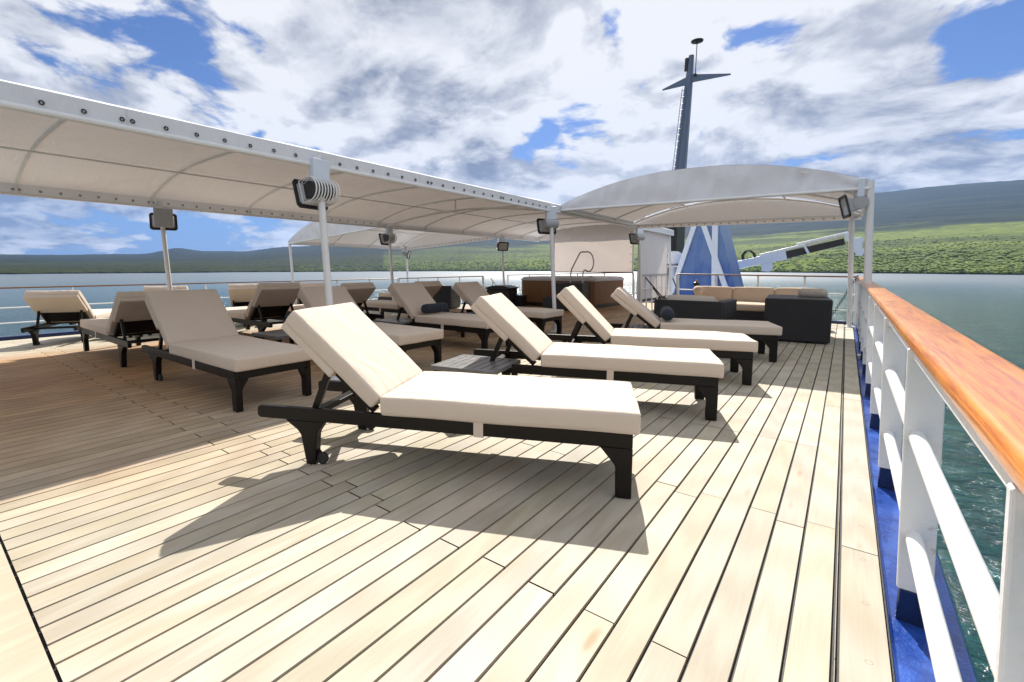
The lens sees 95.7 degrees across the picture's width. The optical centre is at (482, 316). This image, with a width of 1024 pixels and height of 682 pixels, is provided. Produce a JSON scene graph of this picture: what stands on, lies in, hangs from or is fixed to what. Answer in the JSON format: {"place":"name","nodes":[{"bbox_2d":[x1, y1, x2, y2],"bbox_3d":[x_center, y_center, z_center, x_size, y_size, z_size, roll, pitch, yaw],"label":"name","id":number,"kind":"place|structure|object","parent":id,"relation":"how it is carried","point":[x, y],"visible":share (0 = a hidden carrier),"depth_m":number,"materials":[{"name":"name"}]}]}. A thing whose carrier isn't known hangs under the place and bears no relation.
{"place":"outdoors","nodes":[
{"label":"outdoors","id":0,"kind":"place"},
{"bbox_2d":[0,303,891,681],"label":"teak deck","id":1,"kind":"structure","parent":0,"point":[142,541],"depth_m":1.91,"materials":[{"name":"brown wood"}]},
{"bbox_2d":[21,290,111,344],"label":"sun lounger","id":2,"kind":"object","parent":1,"relation":"on","point":[58,307],"visible":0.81,"depth_m":7.04,"materials":[{"name":"beige fabric"}]},
{"bbox_2d":[80,290,161,366],"bbox_3d":[-4.412,0.072,5.831,2.088,0.852,0.657,5,8,38],"label":"sun lounger","id":3,"kind":"object","parent":1,"relation":"on","point":[130,315],"visible":0.62,"depth_m":5.33,"materials":[{"name":"beige fabric"}]},
{"bbox_2d":[143,286,187,334],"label":"sun lounger","id":4,"kind":"object","parent":1,"relation":"on","point":[148,288],"visible":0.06,"depth_m":7.92,"materials":[{"name":"beige fabric"}]},
{"bbox_2d":[142,289,311,411],"bbox_3d":[-2.480,0.208,4.346,2.087,0.882,0.659,4,7,37],"label":"sun lounger","id":5,"kind":"object","parent":1,"relation":"on","point":[197,329],"visible":0.96,"depth_m":4.24,"materials":[{"name":"beige fabric"}]},
{"bbox_2d":[228,284,266,323],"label":"sun lounger","id":6,"kind":"object","parent":1,"relation":"on","point":[240,295],"visible":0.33,"depth_m":9.06,"materials":[{"name":"beige fabric"}]},
{"bbox_2d":[226,282,300,338],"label":"sun lounger","id":7,"kind":"object","parent":1,"relation":"on","point":[274,301],"visible":0.84,"depth_m":7.12,"materials":[{"name":"beige fabric"}]},
{"bbox_2d":[252,329,293,343],"bbox_3d":[-2.411,0.349,5.668,0.560,0.328,0.540,4,7,35],"label":"side table","id":8,"kind":"object","parent":1,"relation":"on","point":[279,335],"visible":0.41,"depth_m":5.50,"materials":[{"name":"grey wood"}]},
{"bbox_2d":[295,283,324,304],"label":"sun lounger","id":9,"kind":"object","parent":1,"relation":"on","point":[297,301],"visible":0.16,"depth_m":10.59,"materials":[{"name":"beige fabric"}]},
{"bbox_2d":[285,282,382,321],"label":"sun lounger","id":10,"kind":"object","parent":1,"relation":"on","point":[360,293],"visible":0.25,"depth_m":7.92,"materials":[{"name":"beige fabric"}]},
{"bbox_2d":[0,79,673,379],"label":"awning","id":11,"kind":"object","parent":1,"relation":"on","point":[57,145],"visible":0.91,"depth_m":6.28,"materials":[{"name":"white fabric"}]},
{"bbox_2d":[149,208,177,230],"bbox_3d":[-5.025,-1.529,7.285,0.370,0.317,0.350,-4,7,-35],"label":"floodlight","id":12,"kind":"object","parent":11,"relation":"attached to","point":[163,217],"visible":1,"depth_m":7.18,"materials":[{"name":"black plastic"}]},
{"bbox_2d":[292,157,339,210],"bbox_3d":[-1.592,-1.278,4.466,0.298,0.467,0.370,3,7,29],"label":"floodlight","id":13,"kind":"object","parent":11,"relation":"attached to","point":[307,193],"visible":0.98,"depth_m":4.39,"materials":[{"name":"white metal"}]},
{"bbox_2d":[379,225,396,244],"bbox_3d":[-2.251,-1.941,11.013,0.298,0.467,0.370,3,7,26],"label":"floodlight","id":14,"kind":"object","parent":11,"relation":"attached to","point":[387,237],"visible":0.92,"depth_m":10.93,"materials":[{"name":"grey metal"}]},
{"bbox_2d":[496,236,508,250],"bbox_3d":[0.595,-2.313,14.604,0.370,0.467,0.298,-3,6,-23],"label":"floodlight","id":15,"kind":"object","parent":11,"relation":"attached to","point":[503,246],"visible":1,"depth_m":14.54,"materials":[{"name":"grey metal"}]},
{"bbox_2d":[536,206,558,234],"bbox_3d":[1.143,-1.662,7.977,0.370,0.467,0.253,-3,6,-23],"label":"floodlight","id":16,"kind":"object","parent":11,"relation":"attached to","point":[547,223],"visible":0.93,"depth_m":7.91,"materials":[{"name":"grey metal"}]},
{"bbox_2d":[554,224,634,272],"bbox_3d":[3.535,-2.236,15.056,2.794,1.620,0.046,5,7,38],"label":"fabric screen","id":17,"kind":"object","parent":11,"relation":"attached to","point":[610,247],"visible":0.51,"depth_m":14.98,"materials":[{"name":"white fabric"}]},
{"bbox_2d":[629,228,644,244],"bbox_3d":[3.805,-2.014,11.370,0.370,0.467,0.253,-3,7,-29],"label":"floodlight","id":18,"kind":"object","parent":11,"relation":"attached to","point":[634,238],"visible":0.75,"depth_m":11.31,"materials":[{"name":"grey metal"}]},
{"bbox_2d":[636,230,668,300],"bbox_3d":[4.653,-1.421,12.592,0.047,1.880,2.645,4,7,36],"label":"fabric screen","id":19,"kind":"object","parent":11,"relation":"attached to","point":[654,251],"visible":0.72,"depth_m":12.55,"materials":[{"name":"white fabric"}]},
{"bbox_2d":[297,286,443,363],"bbox_3d":[-1.451,0.088,5.564,2.088,0.869,0.662,5,7,38],"label":"sun lounger","id":20,"kind":"object","parent":1,"relation":"on","point":[403,338],"visible":0.42,"depth_m":5.21,"materials":[{"name":"beige fabric"}]},
{"bbox_2d":[288,222,493,304],"bbox_3d":[-2.639,-1.456,14.004,4.218,2.784,4.533,5,7,38],"label":"canopy","id":21,"kind":"object","parent":1,"relation":"on","point":[341,235],"visible":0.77,"depth_m":14.92,"materials":[{"name":"white fabric"}]},
{"bbox_2d":[402,246,410,258],"bbox_3d":[-2.761,-2.340,16.755,0.253,0.467,0.370,0,6,4],"label":"floodlight","id":22,"kind":"object","parent":21,"relation":"attached to","point":[406,254],"visible":1,"depth_m":16.65,"materials":[{"name":"white metal"}]},
{"bbox_2d":[373,317,412,324],"bbox_3d":[-1.270,0.206,7.040,0.560,0.328,0.540,4,7,37],"label":"side table","id":23,"kind":"object","parent":1,"relation":"on","point":[401,320],"visible":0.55,"depth_m":6.92,"materials":[{"name":"grey wood"}]},
{"bbox_2d":[360,281,448,318],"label":"sun lounger","id":24,"kind":"object","parent":1,"relation":"on","point":[432,288],"visible":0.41,"depth_m":9.09,"materials":[{"name":"beige fabric"}]},
{"bbox_2d":[378,285,444,300],"bbox_3d":[-2.277,-0.703,14.958,2.313,0.708,0.960,5,7,38],"label":"wicker sofa","id":25,"kind":"object","parent":1,"relation":"on","point":[386,296],"visible":0.06,"depth_m":15.09,"materials":[{"name":"fabric"}]},
{"bbox_2d":[0,303,852,340],"bbox_3d":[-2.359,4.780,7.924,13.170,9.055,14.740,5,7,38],"label":"deck coaming","id":26,"kind":"object","parent":1,"relation":"on","point":[28,336],"visible":0.1,"depth_m":9.28,"materials":[{"name":"blue paint"}]},
{"bbox_2d":[0,278,398,330],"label":"ship railing","id":27,"kind":"object","parent":26,"relation":"on","point":[255,282],"visible":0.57,"depth_m":10.52,"materials":[{"name":"white metal"}]},
{"bbox_2d":[399,276,484,303],"bbox_3d":[-1.498,-0.823,15.728,3.978,1.171,0.094,5,7,38],"label":"ship railing","id":28,"kind":"object","parent":1,"relation":"on","point":[449,277],"visible":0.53,"depth_m":15.16,"materials":[{"name":"white metal"}]},
{"bbox_2d":[433,286,459,308],"bbox_3d":[-1.285,-0.586,13.281,1.100,0.640,0.780,2,6,18],"label":"wicker armchair","id":29,"kind":"object","parent":1,"relation":"on","point":[449,296],"visible":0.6,"depth_m":12.82,"materials":[{"name":"black wicker"}]},
{"bbox_2d":[0,315,894,681],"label":"deck caulking","id":30,"kind":"object","parent":1,"relation":"in","point":[834,605],"visible":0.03,"depth_m":1.72,"materials":[{"name":"black rubber"}]},
{"bbox_2d":[388,282,508,348],"bbox_3d":[-0.586,-0.053,6.858,2.088,0.883,0.658,4,7,36],"label":"sun lounger","id":31,"kind":"object","parent":1,"relation":"on","point":[411,298],"visible":0.81,"depth_m":6.75,"materials":[{"name":"beige fabric"}]},
{"bbox_2d":[421,302,448,313],"bbox_3d":[-0.718,-0.132,6.948,0.146,0.148,0.540,4,7,36],"label":"bolster pillow","id":32,"kind":"object","parent":31,"relation":"on","point":[434,308],"visible":1,"depth_m":6.85,"materials":[{"name":"grey fabric"}]},
{"bbox_2d":[258,303,640,498],"bbox_3d":[-0.199,0.382,2.694,2.088,0.869,0.662,1,6,14],"label":"sun lounger","id":33,"kind":"object","parent":1,"relation":"on","point":[364,359],"visible":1,"depth_m":2.49,"materials":[{"name":"beige fabric"}]},
{"bbox_2d":[430,354,520,375],"bbox_3d":[-0.049,0.536,3.820,0.560,0.328,0.540,3,7,26],"label":"side table","id":34,"kind":"object","parent":1,"relation":"on","point":[463,363],"visible":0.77,"depth_m":3.72,"materials":[{"name":"grey wood"}]},
{"bbox_2d":[485,285,518,304],"bbox_3d":[0.556,-0.613,13.470,0.780,0.605,0.660,3,7,26],"label":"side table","id":35,"kind":"object","parent":1,"relation":"on","point":[508,292],"visible":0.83,"depth_m":13.20,"materials":[{"name":"black wicker"}]},
{"bbox_2d":[446,282,563,333],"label":"sun lounger","id":36,"kind":"object","parent":1,"relation":"on","point":[470,293],"visible":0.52,"depth_m":7.78,"materials":[{"name":"beige fabric"}]},
{"bbox_2d":[514,295,527,306],"bbox_3d":[1.008,-0.480,13.575,0.470,0.315,0.430,4,7,32],"label":"wicker box","id":37,"kind":"object","parent":1,"relation":"on","point":[520,300],"visible":0.61,"depth_m":13.37,"materials":[{"name":"black wicker"}]},
{"bbox_2d":[543,282,588,310],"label":"tub steps","id":38,"kind":"structure","parent":1,"relation":"on","point":[582,289],"depth_m":12.43,"materials":[{"name":"black plastic"}]},
{"bbox_2d":[570,251,593,282],"bbox_3d":[2.676,-1.263,12.503,0.703,1.009,0.036,5,7,38],"label":"grab rail","id":39,"kind":"object","parent":38,"relation":"attached to","point":[584,269],"visible":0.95,"depth_m":12.47,"materials":[{"name":"metal"}]},
{"bbox_2d":[507,272,634,297],"bbox_3d":[2.796,-0.997,15.705,4.812,1.057,0.093,5,7,38],"label":"ship railing","id":40,"kind":"object","parent":1,"relation":"on","point":[633,283],"visible":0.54,"depth_m":14.91,"materials":[{"name":"white metal"}]},
{"bbox_2d":[521,276,623,308],"bbox_3d":[2.750,-0.818,14.149,2.420,0.896,2.280,5,7,38],"label":"hot tub","id":41,"kind":"object","parent":1,"relation":"on","point":[537,289],"visible":0.73,"depth_m":13.44,"materials":[{"name":"brown wood"}]},
{"bbox_2d":[471,293,724,420],"bbox_3d":[0.818,0.258,3.885,2.088,0.870,0.657,2,6,18],"label":"sun lounger","id":42,"kind":"object","parent":1,"relation":"on","point":[503,318],"visible":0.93,"depth_m":3.65,"materials":[{"name":"beige fabric"}]},
{"bbox_2d":[621,324,659,329],"bbox_3d":[2.133,0.296,6.138,0.560,0.328,0.540,2,6,21],"label":"side table","id":43,"kind":"object","parent":1,"relation":"on","point":[640,326],"visible":0.31,"depth_m":6.17,"materials":[{"name":"grey wood"}]},
{"bbox_2d":[546,286,757,384],"bbox_3d":[1.661,0.138,4.901,2.091,0.899,0.661,2,6,18],"label":"sun lounger","id":44,"kind":"object","parent":1,"relation":"on","point":[737,349],"visible":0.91,"depth_m":4.67,"materials":[{"name":"beige fabric"}]},
{"bbox_2d":[645,277,662,298],"bbox_3d":[4.487,-0.561,11.471,0.390,0.843,0.912,-4,7,-35],"label":"stair rail","id":45,"kind":"object","parent":1,"relation":"on","point":[656,291],"visible":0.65,"depth_m":11.57,"materials":[{"name":"metal"}]},
{"bbox_2d":[642,274,667,309],"bbox_3d":[4.695,-0.691,12.663,0.104,0.956,2.565,4,7,36],"label":"ship railing","id":46,"kind":"object","parent":1,"relation":"on","point":[656,287],"visible":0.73,"depth_m":12.60,"materials":[{"name":"white metal"}]},
{"bbox_2d":[609,287,781,361],"bbox_3d":[2.590,0.051,5.992,2.087,0.847,0.659,2,6,19],"label":"sun lounger","id":47,"kind":"object","parent":1,"relation":"on","point":[763,333],"visible":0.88,"depth_m":5.74,"materials":[{"name":"beige fabric"}]},
{"bbox_2d":[660,306,673,320],"bbox_3d":[2.404,-0.048,6.037,0.158,0.161,0.560,2,6,19],"label":"bolster pillow","id":48,"kind":"object","parent":47,"relation":"on","point":[667,313],"visible":1,"depth_m":5.80,"materials":[{"name":"grey fabric"}]},
{"bbox_2d":[654,295,736,319],"bbox_3d":[3.462,-0.037,7.559,1.020,0.659,0.880,5,8,41],"label":"wicker armchair","id":49,"kind":"object","parent":1,"relation":"on","point":[694,307],"visible":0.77,"depth_m":7.20,"materials":[{"name":"black wicker"}]},
{"bbox_2d":[561,165,874,355],"bbox_3d":[4.236,-1.060,8.362,4.385,2.574,3.773,5,7,38],"label":"canopy","id":50,"kind":"object","parent":1,"relation":"on","point":[735,194],"visible":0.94,"depth_m":7.41,"materials":[{"name":"white fabric"}]},
{"bbox_2d":[838,178,868,218],"bbox_3d":[4.602,-1.467,5.748,0.253,0.467,0.370,3,7,26],"label":"floodlight","id":51,"kind":"object","parent":50,"relation":"attached to","point":[848,206],"visible":0.98,"depth_m":5.64,"materials":[{"name":"grey metal"}]},
{"bbox_2d":[695,286,816,320],"bbox_3d":[5.180,-0.217,8.960,2.163,0.708,0.960,5,7,38],"label":"wicker sofa","id":52,"kind":"object","parent":1,"relation":"on","point":[751,303],"visible":0.26,"depth_m":8.98,"materials":[{"name":"beige fabric"}]},
{"bbox_2d":[693,286,702,294],"bbox_3d":[4.389,-0.544,9.445,0.172,0.175,0.400,2,6,21],"label":"bolster pillow","id":53,"kind":"object","parent":52,"relation":"on","point":[697,290],"visible":1,"depth_m":9.29,"materials":[{"name":"beige fabric"}]},
{"bbox_2d":[676,273,858,325],"bbox_3d":[5.905,-0.427,9.928,3.400,0.989,0.092,5,7,38],"label":"ship railing","id":54,"kind":"object","parent":1,"relation":"on","point":[804,276],"visible":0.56,"depth_m":9.44,"materials":[{"name":"white metal"}]},
{"bbox_2d":[764,294,832,342],"bbox_3d":[4.996,-0.004,7.380,0.830,0.628,1.300,4,7,33],"label":"wicker armchair","id":55,"kind":"object","parent":1,"relation":"on","point":[800,318],"visible":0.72,"depth_m":6.82,"materials":[{"name":"black wicker"}]},
{"bbox_2d":[798,288,827,296],"bbox_3d":[5.257,-0.377,7.378,0.152,0.154,0.400,-5,8,-40],"label":"bolster pillow","id":56,"kind":"object","parent":55,"relation":"on","point":[808,292],"visible":0.87,"depth_m":7.33,"materials":[{"name":"beige fabric"}]},
{"bbox_2d":[0,271,1023,681],"bbox_3d":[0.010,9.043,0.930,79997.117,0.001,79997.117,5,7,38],"label":"sea","id":57,"kind":"structure","parent":0,"point":[986,311],"depth_m":128.74,"materials":[{"name":"liquid"}]},
{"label":"ship hull","id":58,"kind":"structure","parent":57,"relation":"in","visible":0},
{"bbox_2d":[640,217,684,302],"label":"vent house","id":59,"kind":"structure","parent":58,"relation":"on","point":[677,240],"depth_m":19.22,"materials":[{"name":"metal"}]},
{"bbox_2d":[668,251,681,294],"bbox_3d":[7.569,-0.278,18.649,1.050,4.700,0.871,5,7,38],"label":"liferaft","id":60,"kind":"object","parent":58,"relation":"on","point":[675,257],"visible":0.34,"depth_m":18.16,"materials":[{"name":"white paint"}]},
{"bbox_2d":[662,38,730,208],"bbox_3d":[10.363,-5.910,23.142,3.110,14.980,1.099,5,7,38],"label":"ship mast","id":61,"kind":"object","parent":58,"relation":"on","point":[688,80],"visible":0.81,"depth_m":22.77,"materials":[{"name":"metal"}]},
{"bbox_2d":[668,225,743,294],"bbox_3d":[8.323,-0.916,17.419,3.623,6.221,1.895,5,7,38],"label":"ship funnel","id":62,"kind":"object","parent":58,"relation":"on","point":[708,249],"visible":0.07,"depth_m":16.57,"materials":[{"name":"blue paint"}]},
{"bbox_2d":[738,232,863,271],"bbox_3d":[11.365,-0.496,17.814,4.909,5.298,0.480,5,7,38],"label":"deck crane","id":63,"kind":"object","parent":58,"relation":"on","point":[766,260],"visible":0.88,"depth_m":17.20,"materials":[{"name":"white metal"}]},
{"bbox_2d":[0,180,1023,274],"bbox_3d":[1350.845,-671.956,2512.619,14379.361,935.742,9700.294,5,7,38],"label":"hills","id":64,"kind":"structure","parent":0,"point":[968,212],"depth_m":2547.72,"materials":[{"name":"green plant"}]},
{"bbox_2d":[294,234,1023,274],"bbox_3d":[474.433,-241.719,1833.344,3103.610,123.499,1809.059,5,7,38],"label":"shore scrub","id":65,"kind":"object","parent":64,"relation":"on","point":[1013,265],"visible":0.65,"depth_m":996.67,"materials":[{"name":"green plant"}]},
{"bbox_2d":[0,0,1023,254],"label":"sky","id":66,"kind":"structure","parent":0,"point":[559,102],"materials":[{"name":"blue"}]},
{"bbox_2d":[853,325,978,681],"bbox_3d":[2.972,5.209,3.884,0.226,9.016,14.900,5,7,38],"label":"waterway","id":67,"kind":"object","parent":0,"point":[911,657],"visible":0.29,"depth_m":1.54,"materials":[{"name":"blue paint"}]},
{"bbox_2d":[856,277,1023,681],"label":"ship railing","id":68,"kind":"object","parent":67,"relation":"on","point":[976,388],"visible":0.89,"depth_m":1.10,"materials":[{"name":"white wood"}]},
{"bbox_2d":[832,274,858,315],"bbox_3d":[6.999,-0.378,8.983,0.417,0.903,0.047,6,8,44],"label":"lashing chain","id":69,"kind":"object","parent":68,"relation":"attached to","point":[843,297],"visible":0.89,"depth_m":8.99,"materials":[{"name":"metal"}]}
]}

